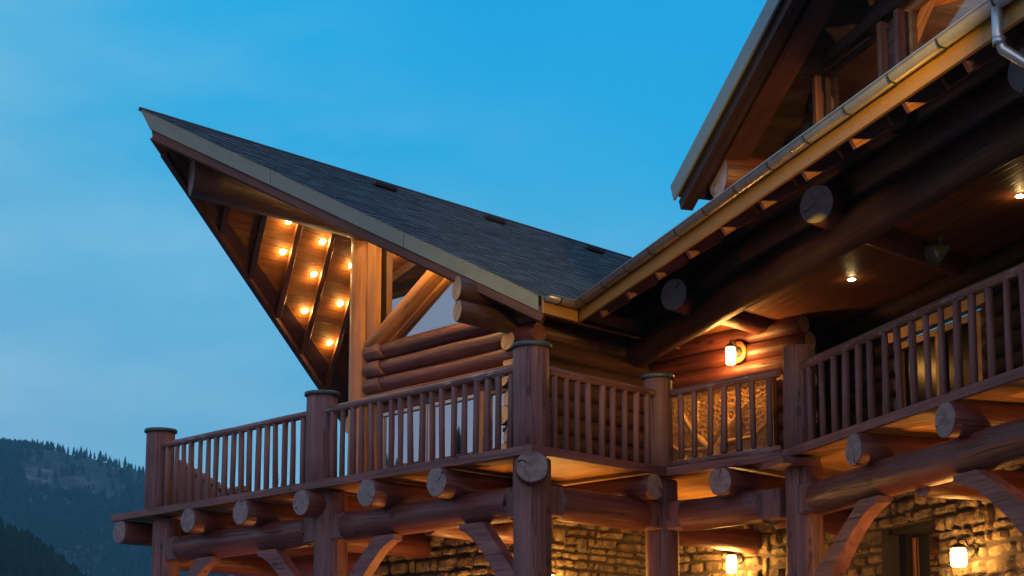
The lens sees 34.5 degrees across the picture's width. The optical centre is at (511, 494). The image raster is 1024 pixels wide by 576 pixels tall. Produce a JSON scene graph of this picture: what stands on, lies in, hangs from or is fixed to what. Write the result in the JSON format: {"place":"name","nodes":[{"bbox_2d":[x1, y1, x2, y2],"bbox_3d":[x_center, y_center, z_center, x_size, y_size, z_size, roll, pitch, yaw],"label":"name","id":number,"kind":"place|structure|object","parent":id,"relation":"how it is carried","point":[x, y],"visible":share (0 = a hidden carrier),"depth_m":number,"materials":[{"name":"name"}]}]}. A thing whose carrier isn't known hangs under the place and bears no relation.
{"place":"outdoors","nodes":[
{"label":"outdoors","id":0,"kind":"place"},
{"bbox_2d":[0,449,233,575],"bbox_3d":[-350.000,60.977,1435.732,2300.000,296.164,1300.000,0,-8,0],"label":"mountain","id":1,"kind":"structure","parent":0,"point":[97,472],"depth_m":1345.01,"materials":[{"name":"green plant"}]},
{"bbox_2d":[0,438,228,575],"bbox_3d":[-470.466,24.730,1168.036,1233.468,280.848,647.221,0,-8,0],"label":"forest","id":2,"kind":"object","parent":1,"relation":"on","point":[131,497],"visible":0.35,"depth_m":1254.37,"materials":[{"name":"green plant"}]},
{"bbox_2d":[122,456,126,468],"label":"conifer","id":3,"kind":"object","parent":1,"relation":"on","point":[125,463],"visible":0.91,"depth_m":1446.47,"materials":[{"name":"green plant"}]},
{"bbox_2d":[0,0,979,490],"label":"sky","id":4,"kind":"structure","parent":0,"point":[123,314],"materials":[{"name":"blue"}]},
{"bbox_3d":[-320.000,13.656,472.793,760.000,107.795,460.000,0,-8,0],"label":"hill","id":5,"kind":"structure","parent":0,"visible":0},
{"bbox_2d":[0,516,89,575],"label":"hillside wood","id":6,"kind":"object","parent":5,"relation":"on","point":[24,553],"visible":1,"depth_m":444.48,"materials":[{"name":"green plant"}]},
{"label":"paving","id":7,"kind":"structure","parent":0,"visible":0},
{"bbox_2d":[138,0,1023,474],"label":"log lodge","id":8,"kind":"structure","parent":7,"relation":"on","point":[874,148],"depth_m":21.70,"materials":[{"name":"brown wood"}]},
{"bbox_2d":[279,248,286,254],"bbox_3d":[-3.552,-3.760,25.522,0.132,0.091,0.132,0,-8,0],"label":"ceiling light","id":9,"kind":"object","parent":8,"relation":"attached to","point":[283,251],"visible":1,"depth_m":25.51,"materials":[{"name":"glass"}]},
{"bbox_2d":[301,308,308,313],"bbox_3d":[-3.375,-2.989,26.819,0.132,0.091,0.132,0,-8,0],"label":"ceiling light","id":10,"kind":"object","parent":8,"relation":"attached to","point":[304,311],"visible":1,"depth_m":26.81,"materials":[{"name":"glass"}]},
{"bbox_2d":[310,271,317,276],"bbox_3d":[-3.156,-3.505,26.214,0.132,0.091,0.132,0,-8,0],"label":"ceiling light","id":11,"kind":"object","parent":8,"relation":"attached to","point":[313,273],"visible":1,"depth_m":26.20,"materials":[{"name":"glass"}]},
{"bbox_2d":[318,238,326,244],"bbox_3d":[-2.958,-3.945,25.706,0.132,0.091,0.132,0,-8,0],"label":"ceiling light","id":12,"kind":"object","parent":8,"relation":"attached to","point":[322,241],"visible":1,"depth_m":25.68,"materials":[{"name":"glass"}]},
{"bbox_2d":[383,404,427,468],"bbox_3d":[-1.587,-0.603,24.188,1.050,1.310,0.070,-8,-11,44],"label":"window","id":13,"kind":"structure","parent":8,"relation":"in","point":[416,410],"depth_m":24.24,"materials":[{"name":"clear glass"}]},
{"bbox_2d":[428,395,473,461],"bbox_3d":[-0.812,-0.712,23.423,1.060,1.310,0.070,-8,-11,44],"label":"window","id":14,"kind":"structure","parent":8,"relation":"in","point":[471,397],"depth_m":23.52,"materials":[{"name":"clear glass"}]},
{"bbox_2d":[491,388,507,450],"bbox_3d":[-0.155,-0.805,22.770,0.560,1.310,0.070,-8,-11,44],"label":"window","id":15,"kind":"structure","parent":8,"relation":"in","point":[503,428],"depth_m":22.91,"materials":[{"name":"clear glass"}]},
{"bbox_2d":[111,340,1023,575],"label":"balcony","id":16,"kind":"structure","parent":8,"relation":"attached to","point":[531,484],"depth_m":20.33,"materials":[{"name":"brown wood"}]},
{"bbox_2d":[174,460,245,503],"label":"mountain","id":17,"kind":"structure","parent":16,"relation":"on","point":[203,486],"depth_m":26.17,"materials":[{"name":"green plant"}]},
{"bbox_2d":[162,411,305,505],"bbox_3d":[-4.048,-0.464,23.868,3.550,1.042,0.112,-8,-11,44],"label":"railing","id":18,"kind":"object","parent":16,"relation":"on","point":[241,430],"visible":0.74,"depth_m":23.77,"materials":[{"name":"brown wood"}]},
{"bbox_2d":[326,366,512,477],"bbox_3d":[-1.218,-0.863,21.069,3.610,1.044,0.110,-8,-11,44],"label":"railing","id":19,"kind":"object","parent":16,"relation":"on","point":[421,391],"visible":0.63,"depth_m":20.97,"materials":[{"name":"brown wood"}]},
{"bbox_2d":[549,366,654,463],"bbox_3d":[1.111,-0.942,20.496,2.000,1.039,0.112,8,-11,-44],"label":"railing","id":20,"kind":"object","parent":16,"relation":"on","point":[603,384],"visible":0.77,"depth_m":20.48,"materials":[{"name":"brown wood"}]},
{"bbox_2d":[669,369,781,465],"bbox_3d":[2.658,-0.943,20.674,0.110,1.031,1.701,8,-11,-44],"label":"railing","id":21,"kind":"object","parent":16,"relation":"on","point":[768,376],"visible":0.95,"depth_m":20.62,"materials":[{"name":"brown wood"}]},
{"bbox_2d":[799,262,1023,440],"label":"railing","id":22,"kind":"object","parent":16,"relation":"on","point":[972,291],"visible":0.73,"depth_m":17.29,"materials":[{"name":"brown wood"}]},
{"bbox_2d":[672,378,777,460],"bbox_3d":[2.879,-0.820,23.408,2.100,1.420,0.099,-8,-11,44],"label":"carved panel","id":23,"kind":"object","parent":8,"relation":"attached to","point":[760,408],"visible":0.3,"depth_m":23.28,"materials":[{"name":"brown wood"}]},
{"bbox_2d":[725,340,746,364],"bbox_3d":[3.099,-2.003,23.256,0.266,0.370,0.330,8,-11,-44],"label":"wall lantern","id":24,"kind":"object","parent":8,"relation":"attached to","point":[736,352],"depth_m":23.23,"materials":[{"name":"glass"}]},
{"bbox_2d":[846,277,856,280],"bbox_3d":[4.303,-2.728,20.888,0.140,0.026,0.140,0,-8,0],"label":"ceiling light","id":25,"kind":"object","parent":8,"relation":"attached to","point":[851,278],"visible":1,"depth_m":20.86,"materials":[{"name":"glass"}]},
{"bbox_2d":[823,27,888,159],"bbox_3d":[3.719,-4.274,17.839,0.060,1.090,1.320,3,-8,-17],"label":"window","id":26,"kind":"structure","parent":8,"relation":"in","point":[871,40],"depth_m":18.17,"materials":[{"name":"brown"}]},
{"bbox_2d":[924,234,950,265],"bbox_3d":[4.902,-2.814,18.949,0.297,0.371,0.241,0,-8,0],"label":"floodlight","id":27,"kind":"object","parent":8,"relation":"hanging from","point":[935,255],"visible":1,"depth_m":18.95,"materials":[{"name":"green metal"}]},
{"bbox_2d":[901,309,987,407],"bbox_3d":[5.407,-1.265,20.740,0.100,1.690,1.950,3,-8,-17],"label":"window","id":28,"kind":"structure","parent":8,"relation":"in","point":[980,318],"depth_m":20.75,"materials":[{"name":"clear glass"}]},
{"bbox_2d":[908,0,989,109],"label":"window","id":29,"kind":"structure","parent":8,"relation":"in","point":[912,9],"depth_m":16.72,"materials":[{"name":"brown"}]},
{"bbox_2d":[1013,193,1023,197],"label":"ceiling light","id":30,"kind":"object","parent":8,"relation":"attached to","point":[1019,195],"visible":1,"depth_m":17.59,"materials":[{"name":"glass"}]},
{"bbox_3d":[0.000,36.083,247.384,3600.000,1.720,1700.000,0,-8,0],"label":"ground","id":31,"kind":"structure","parent":0,"visible":0},
{"bbox_2d":[373,463,1023,575],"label":"stone wall","id":32,"kind":"structure","parent":31,"relation":"on","point":[912,533],"depth_m":21.15,"materials":[{"name":"beige stone"}]},
{"bbox_2d":[726,551,742,572],"bbox_3d":[3.080,0.916,22.936,0.251,0.360,0.162,8,-11,-44],"label":"wall lantern","id":33,"kind":"object","parent":32,"relation":"attached to","point":[733,559],"depth_m":22.85,"materials":[{"name":"glass"}]},
{"bbox_2d":[949,539,975,566],"bbox_3d":[5.025,0.650,18.444,0.272,0.320,0.205,3,-8,-17],"label":"wall lantern","id":34,"kind":"object","parent":32,"relation":"attached to","point":[958,552],"depth_m":18.37,"materials":[{"name":"glass"}]}
]}

